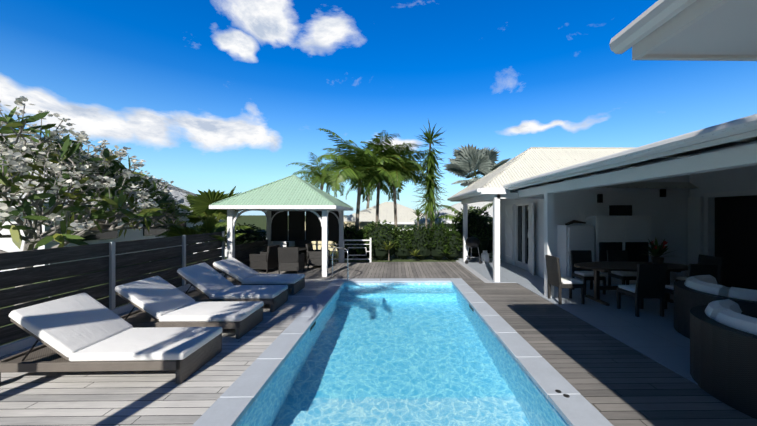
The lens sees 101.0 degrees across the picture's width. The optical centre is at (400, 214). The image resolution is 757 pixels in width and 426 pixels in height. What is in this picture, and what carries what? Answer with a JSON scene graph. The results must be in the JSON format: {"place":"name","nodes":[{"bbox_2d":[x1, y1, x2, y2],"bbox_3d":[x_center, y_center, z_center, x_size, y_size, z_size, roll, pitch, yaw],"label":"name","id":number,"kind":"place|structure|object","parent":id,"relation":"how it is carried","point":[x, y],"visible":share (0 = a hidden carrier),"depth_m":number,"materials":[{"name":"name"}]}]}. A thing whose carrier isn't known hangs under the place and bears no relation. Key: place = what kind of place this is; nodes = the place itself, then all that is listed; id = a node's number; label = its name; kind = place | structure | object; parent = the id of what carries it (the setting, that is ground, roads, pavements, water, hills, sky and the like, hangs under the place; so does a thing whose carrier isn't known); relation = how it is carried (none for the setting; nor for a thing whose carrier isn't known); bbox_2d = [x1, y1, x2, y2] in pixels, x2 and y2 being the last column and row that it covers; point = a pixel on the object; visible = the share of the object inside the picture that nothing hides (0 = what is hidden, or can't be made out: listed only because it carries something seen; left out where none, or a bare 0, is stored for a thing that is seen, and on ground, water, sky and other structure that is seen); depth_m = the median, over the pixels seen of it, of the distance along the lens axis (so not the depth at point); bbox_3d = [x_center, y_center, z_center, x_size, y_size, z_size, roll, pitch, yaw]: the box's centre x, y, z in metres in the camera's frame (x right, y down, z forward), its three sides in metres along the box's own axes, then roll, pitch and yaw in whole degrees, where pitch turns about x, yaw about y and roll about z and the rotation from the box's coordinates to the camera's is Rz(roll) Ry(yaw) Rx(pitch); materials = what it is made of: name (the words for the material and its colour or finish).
{"place":"outdoors","nodes":[
{"label":"outdoors","id":0,"kind":"place"},
{"bbox_2d":[0,215,492,345],"bbox_3d":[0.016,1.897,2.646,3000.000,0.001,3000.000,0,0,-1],"label":"ground","id":1,"kind":"structure","parent":0,"point":[258,221],"depth_m":13.27,"materials":[{"name":"green plant"}]},
{"bbox_2d":[0,96,192,305],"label":"frangipani tree","id":2,"kind":"object","parent":1,"relation":"on","point":[108,181],"visible":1,"depth_m":5.80,"materials":[{"name":"green plant"}]},
{"bbox_2d":[0,133,224,271],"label":"neighbour house","id":3,"kind":"structure","parent":1,"relation":"on","point":[7,245],"depth_m":10.95,"materials":[{"name":"white paint"}]},
{"bbox_2d":[155,186,253,259],"bbox_3d":[-6.583,0.372,11.205,3.034,2.931,2.947,0,0,-1],"label":"fan palm","id":4,"kind":"object","parent":1,"relation":"on","point":[200,204],"visible":0.4,"depth_m":10.57,"materials":[{"name":"green plant"}]},
{"bbox_2d":[163,215,246,261],"bbox_3d":[-6.248,0.906,9.369,2.703,1.862,2.130,0,0,-1],"label":"shrub","id":5,"kind":"object","parent":1,"relation":"on","point":[209,225],"visible":0.42,"depth_m":9.36,"materials":[{"name":"green plant"}]},
{"bbox_2d":[193,221,373,256],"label":"garden walls","id":6,"kind":"structure","parent":1,"relation":"on","point":[362,224],"depth_m":15.88,"materials":[{"name":"beige paint"}]},
{"bbox_2d":[286,152,353,196],"bbox_3d":[-5.565,-0.831,21.542,4.713,6.339,4.448,0,0,44],"label":"coconut palm","id":7,"kind":"object","parent":1,"relation":"on","point":[318,174],"visible":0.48,"depth_m":20.91,"materials":[{"name":"green plant"}]},
{"bbox_2d":[308,128,408,258],"bbox_3d":[-1.831,-0.743,13.317,4.381,5.162,4.259,0,0,24],"label":"manila palm","id":8,"kind":"object","parent":1,"relation":"on","point":[347,164],"visible":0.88,"depth_m":12.68,"materials":[{"name":"green plant"}]},
{"bbox_2d":[225,206,492,259],"bbox_3d":[-1.401,0.771,13.666,12.390,2.342,2.752,0,0,-1],"label":"hedge","id":9,"kind":"object","parent":1,"relation":"on","point":[424,241],"visible":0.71,"depth_m":12.83,"materials":[{"name":"green plant"}]},
{"bbox_2d":[346,180,387,208],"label":"palm","id":10,"kind":"object","parent":1,"relation":"on","point":[369,197],"visible":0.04,"depth_m":25.98,"materials":[{"name":"green plant"}]},
{"bbox_2d":[336,130,419,223],"bbox_3d":[-1.013,-0.796,14.163,3.864,5.268,3.840,0,0,-1],"label":"manila palm","id":11,"kind":"object","parent":1,"relation":"on","point":[378,186],"visible":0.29,"depth_m":13.44,"materials":[{"name":"green plant"}]},
{"bbox_2d":[0,262,756,425],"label":"wooden deck","id":12,"kind":"object","parent":1,"relation":"on","point":[612,381],"visible":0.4,"depth_m":3.48,"materials":[{"name":"grey wood"}]},
{"bbox_2d":[0,319,221,383],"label":"lounger frame","id":13,"kind":"object","parent":12,"relation":"on","point":[44,357],"visible":0.29,"depth_m":3.37,"materials":[{"name":"brown wicker"}]},
{"bbox_2d":[9,293,221,361],"bbox_3d":[-3.308,1.307,3.766,1.853,0.559,0.820,0,0,-2],"label":"lounger cushion","id":14,"kind":"object","parent":13,"relation":"on","point":[81,327],"visible":1,"depth_m":3.62,"materials":[{"name":"white fabric"}]},
{"bbox_2d":[0,231,224,356],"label":"fence","id":15,"kind":"object","parent":12,"relation":"on","point":[112,302],"visible":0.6,"depth_m":5.31,"materials":[{"name":"brown wood"}]},
{"bbox_2d":[115,292,262,338],"bbox_3d":[-3.418,1.487,5.006,2.045,0.701,0.890,0,0,-1],"label":"lounger frame","id":16,"kind":"object","parent":12,"relation":"on","point":[140,318],"visible":0.35,"depth_m":4.62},
{"bbox_2d":[114,276,263,321],"bbox_3d":[-3.312,1.317,5.009,1.871,0.539,0.818,0,0,-1],"label":"lounger cushion","id":17,"kind":"object","parent":16,"relation":"on","point":[160,299],"visible":1,"depth_m":4.84,"materials":[{"name":"white fabric"}]},
{"bbox_2d":[177,273,287,311],"bbox_3d":[-3.438,1.466,6.269,2.045,0.742,0.890,0,0,-1],"label":"lounger frame","id":18,"kind":"object","parent":12,"relation":"on","point":[275,303],"visible":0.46,"depth_m":5.94,"materials":[{"name":"brown wicker"}]},
{"bbox_2d":[177,262,287,298],"bbox_3d":[-3.321,1.298,6.271,1.821,0.579,0.816,0,0,-1],"label":"lounger cushion","id":19,"kind":"object","parent":18,"relation":"on","point":[208,280],"visible":1,"depth_m":6.09,"materials":[{"name":"white fabric"}]},
{"bbox_2d":[213,266,304,294],"bbox_3d":[-3.473,1.503,7.535,2.045,0.668,0.890,0,0,0],"label":"lounger frame","id":20,"kind":"object","parent":12,"relation":"on","point":[298,286],"visible":0.25,"depth_m":7.17,"materials":[{"name":"grey wicker"}]},
{"bbox_2d":[213,257,304,283],"bbox_3d":[-3.386,1.333,7.540,1.882,0.508,0.823,0,0,0],"label":"lounger cushion","id":21,"kind":"object","parent":20,"relation":"on","point":[242,273],"visible":1,"depth_m":7.34,"materials":[{"name":"white fabric"}]},
{"bbox_2d":[250,245,279,272],"bbox_3d":[-4.416,1.410,10.123,0.688,0.854,0.620,0,0,9],"label":"wicker armchair","id":22,"kind":"object","parent":12,"relation":"on","point":[267,260],"visible":0.9,"depth_m":9.85,"materials":[{"name":"wicker"}]},
{"bbox_2d":[209,175,352,276],"bbox_3d":[-3.678,0.228,10.660,3.600,3.218,3.600,0,0,-1],"label":"gazebo","id":23,"kind":"object","parent":12,"relation":"on","point":[292,193],"visible":0.92,"depth_m":9.25,"materials":[{"name":"white paint"}]},
{"bbox_2d":[271,211,338,240],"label":"gazebo blinds","id":24,"kind":"object","parent":23,"relation":"attached to","point":[287,225],"visible":0.73,"depth_m":12.03,"materials":[{"name":"black fabric"}]},
{"bbox_2d":[278,247,304,273],"bbox_3d":[-3.445,1.410,9.810,0.620,0.854,0.688,0,0,-1],"label":"wicker armchair","id":25,"kind":"object","parent":12,"relation":"on","point":[291,259],"visible":0.94,"depth_m":9.53,"materials":[{"name":"wicker"}]},
{"bbox_2d":[291,246,310,250],"bbox_3d":[-3.679,1.487,10.760,1.100,0.700,1.100,0,0,-1],"label":"table","id":26,"kind":"object","parent":12,"relation":"on","point":[302,247],"visible":0.21,"depth_m":10.89,"materials":[{"name":"wicker"}]},
{"bbox_2d":[295,241,311,265],"bbox_3d":[-3.722,1.410,11.573,0.620,0.854,0.688,0,0,-1],"label":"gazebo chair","id":27,"kind":"object","parent":12,"relation":"on","point":[300,243],"visible":0.19,"depth_m":11.82,"materials":[{"name":"wicker"}]},
{"bbox_2d":[305,243,329,268],"bbox_3d":[-2.894,1.410,10.852,0.688,0.854,0.620,0,0,-1],"label":"wicker armchair","id":28,"kind":"object","parent":12,"relation":"on","point":[314,257],"visible":0.69,"depth_m":10.54,"materials":[{"name":"wicker"}]},
{"bbox_2d":[271,238,371,261],"bbox_3d":[-3.082,1.362,12.089,3.865,0.950,0.080,0,0,-1],"label":"white railing","id":29,"kind":"object","parent":12,"relation":"on","point":[370,244],"visible":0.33,"depth_m":12.09,"materials":[{"name":"white wood"}]},
{"bbox_2d":[192,278,612,425],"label":"pool coping","id":30,"kind":"object","parent":12,"relation":"on","point":[232,404],"visible":0.96,"depth_m":3.75,"materials":[{"name":"stone"}]},
{"bbox_2d":[331,247,348,280],"bbox_3d":[-1.756,1.627,8.960,0.087,1.420,0.870,0,0,-45],"label":"pool handrail","id":31,"kind":"object","parent":30,"relation":"on","point":[347,261],"visible":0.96,"depth_m":8.65,"materials":[{"name":"silver metal"}]},
{"bbox_2d":[236,282,568,425],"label":"pool shell","id":32,"kind":"object","parent":12,"relation":"in","point":[500,343],"depth_m":4.37},
{"bbox_2d":[239,285,564,425],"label":"pool water","id":33,"kind":"structure","parent":32,"relation":"in","point":[399,355],"depth_m":3.83,"materials":[{"name":"blue liquid"}]},
{"bbox_2d":[344,202,423,230],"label":"neighbour house","id":34,"kind":"structure","parent":1,"relation":"on","point":[405,215],"depth_m":24.30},
{"bbox_2d":[353,137,434,256],"bbox_3d":[-0.354,-0.682,13.825,3.746,5.039,3.885,0,0,-1],"label":"manila palm","id":35,"kind":"object","parent":1,"relation":"on","point":[398,175],"visible":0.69,"depth_m":13.19,"materials":[{"name":"green plant"}]},
{"bbox_2d":[356,203,453,260],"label":"garden plants","id":36,"kind":"object","parent":1,"relation":"on","point":[415,251],"visible":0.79,"depth_m":13.24,"materials":[{"name":"green plant"}]},
{"bbox_2d":[413,120,447,256],"bbox_3d":[1.297,-1.222,13.653,1.825,6.126,1.794,0,0,-1],"label":"yucca tree","id":37,"kind":"object","parent":1,"relation":"on","point":[430,162],"visible":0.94,"depth_m":13.55,"materials":[{"name":"green plant"}]},
{"bbox_2d":[414,202,492,230],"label":"neighbour house","id":38,"kind":"structure","parent":1,"relation":"on","point":[458,206],"depth_m":19.22,"materials":[{"name":"white paint"}]},
{"bbox_2d":[435,202,492,230],"bbox_3d":[3.273,0.596,15.403,3.726,2.481,3.430,0,0,-1],"label":"palm","id":39,"kind":"object","parent":1,"relation":"on","point":[450,216],"visible":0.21,"depth_m":15.06,"materials":[{"name":"green plant"}]},
{"bbox_2d":[456,260,491,282],"bbox_3d":[2.345,1.860,10.502,0.200,0.054,4.160,0,0,-1],"label":"concrete strip","id":40,"kind":"object","parent":1,"relation":"on","point":[478,275],"visible":0.71,"depth_m":9.93,"materials":[{"name":"grey concrete"}]},
{"bbox_2d":[443,143,510,186],"bbox_3d":[5.453,-1.364,21.961,4.984,7.403,4.883,0,0,-40],"label":"bismarck palm","id":41,"kind":"object","parent":1,"relation":"on","point":[468,160],"visible":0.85,"depth_m":21.42,"materials":[{"name":"green plant"}]},
{"bbox_2d":[458,258,729,384],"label":"patio floor","id":42,"kind":"structure","parent":1,"relation":"on","point":[651,333],"depth_m":5.60,"materials":[{"name":"grey tile"}]},
{"bbox_2d":[465,236,481,263],"bbox_3d":[2.725,1.318,11.860,0.660,1.042,0.580,0,0,-1],"label":"barbecue grill","id":43,"kind":"object","parent":42,"relation":"on","point":[472,242],"visible":0.98,"depth_m":11.67,"materials":[{"name":"black metal"}]},
{"bbox_2d":[481,250,488,262],"bbox_3d":[3.252,1.607,12.046,0.310,0.460,0.310,0,0,-1],"label":"gas bottle","id":44,"kind":"object","parent":42,"relation":"on","point":[484,256],"visible":0.94,"depth_m":11.93,"materials":[{"name":"white paint"}]},
{"bbox_2d":[545,255,584,304],"bbox_3d":[3.457,1.354,6.599,0.576,0.966,0.500,0,0,-1],"label":"dining chair","id":45,"kind":"object","parent":42,"relation":"on","point":[555,278],"visible":0.88,"depth_m":6.42,"materials":[{"name":"wicker"}]},
{"bbox_2d":[570,250,605,294],"bbox_3d":[4.443,1.354,7.422,0.500,0.966,0.576,0,0,-1],"label":"dining chair","id":46,"kind":"object","parent":42,"relation":"on","point":[580,256],"visible":0.83,"depth_m":7.61,"materials":[{"name":"wicker"}]},
{"bbox_2d":[447,0,756,297],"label":"house","id":47,"kind":"structure","parent":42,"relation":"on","point":[690,197],"depth_m":7.98,"materials":[{"name":"white paint"}]},
{"bbox_2d":[565,207,595,224],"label":"terrace shelf objects","id":48,"kind":"object","parent":47,"relation":"on","point":[580,218],"visible":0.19,"depth_m":8.46,"materials":[{"name":"white paint"}]},
{"bbox_2d":[606,250,636,294],"bbox_3d":[5.343,1.354,7.436,0.500,0.966,0.576,0,0,-1],"label":"dining chair","id":49,"kind":"object","parent":42,"relation":"on","point":[618,255],"visible":0.69,"depth_m":7.62,"materials":[{"name":"wicker"}]},
{"bbox_2d":[574,261,687,305],"bbox_3d":[4.905,1.452,6.621,2.400,0.770,1.100,0,0,-1],"label":"dining table","id":50,"kind":"object","parent":42,"relation":"on","point":[604,267],"visible":0.67,"depth_m":6.58,"materials":[{"name":"brown wood"}]},
{"bbox_2d":[642,237,675,263],"bbox_3d":[5.498,0.762,6.630,0.703,0.609,0.680,0,0,44],"label":"table plant","id":51,"kind":"object","parent":50,"relation":"on","point":[656,251],"visible":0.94,"depth_m":6.63,"materials":[{"name":"green plant"}]},
{"bbox_2d":[617,264,666,316],"bbox_3d":[4.468,1.354,5.806,0.500,0.966,0.576,0,0,-1],"label":"dining chair","id":52,"kind":"object","parent":42,"relation":"on","point":[650,280],"visible":0.88,"depth_m":5.56,"materials":[{"name":"wicker"}]},
{"bbox_2d":[664,264,717,308],"bbox_3d":[5.368,1.354,5.800,0.500,0.966,0.576,0,0,-1],"label":"dining chair","id":53,"kind":"object","parent":42,"relation":"on","point":[702,269],"visible":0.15,"depth_m":5.53,"materials":[{"name":"wicker"}]},
{"bbox_2d":[675,254,723,284],"bbox_3d":[6.353,1.354,6.643,0.576,0.966,0.500,0,0,-1],"label":"dining chair","id":54,"kind":"object","parent":42,"relation":"on","point":[707,259],"visible":0.15,"depth_m":6.54,"materials":[{"name":"wicker"}]},
{"bbox_2d":[674,275,756,338],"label":"sofa","id":55,"kind":"object","parent":42,"relation":"on","point":[691,292],"visible":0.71,"depth_m":4.55,"materials":[{"name":"wicker"}]},
{"bbox_2d":[690,299,756,418],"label":"sofa","id":56,"kind":"object","parent":42,"relation":"on","point":[723,351],"visible":0.98,"depth_m":3.06,"materials":[{"name":"wicker"}]},
{"bbox_2d":[235,239,267,266],"bbox_3d":[-5.093,1.327,10.638,0.030,0.780,2.580,0,0,-1],"label":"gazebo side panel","id":57,"kind":"object","parent":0,"point":[246,252],"visible":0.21,"depth_m":10.36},
{"bbox_2d":[0,0,756,214],"label":"sky","id":58,"kind":"structure","parent":0,"point":[222,95],"materials":[{"name":"blue"}]},
{"bbox_2d":[310,304,569,397],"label":"pool deck fittings","id":59,"kind":"object","parent":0,"point":[564,395],"visible":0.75,"depth_m":3.23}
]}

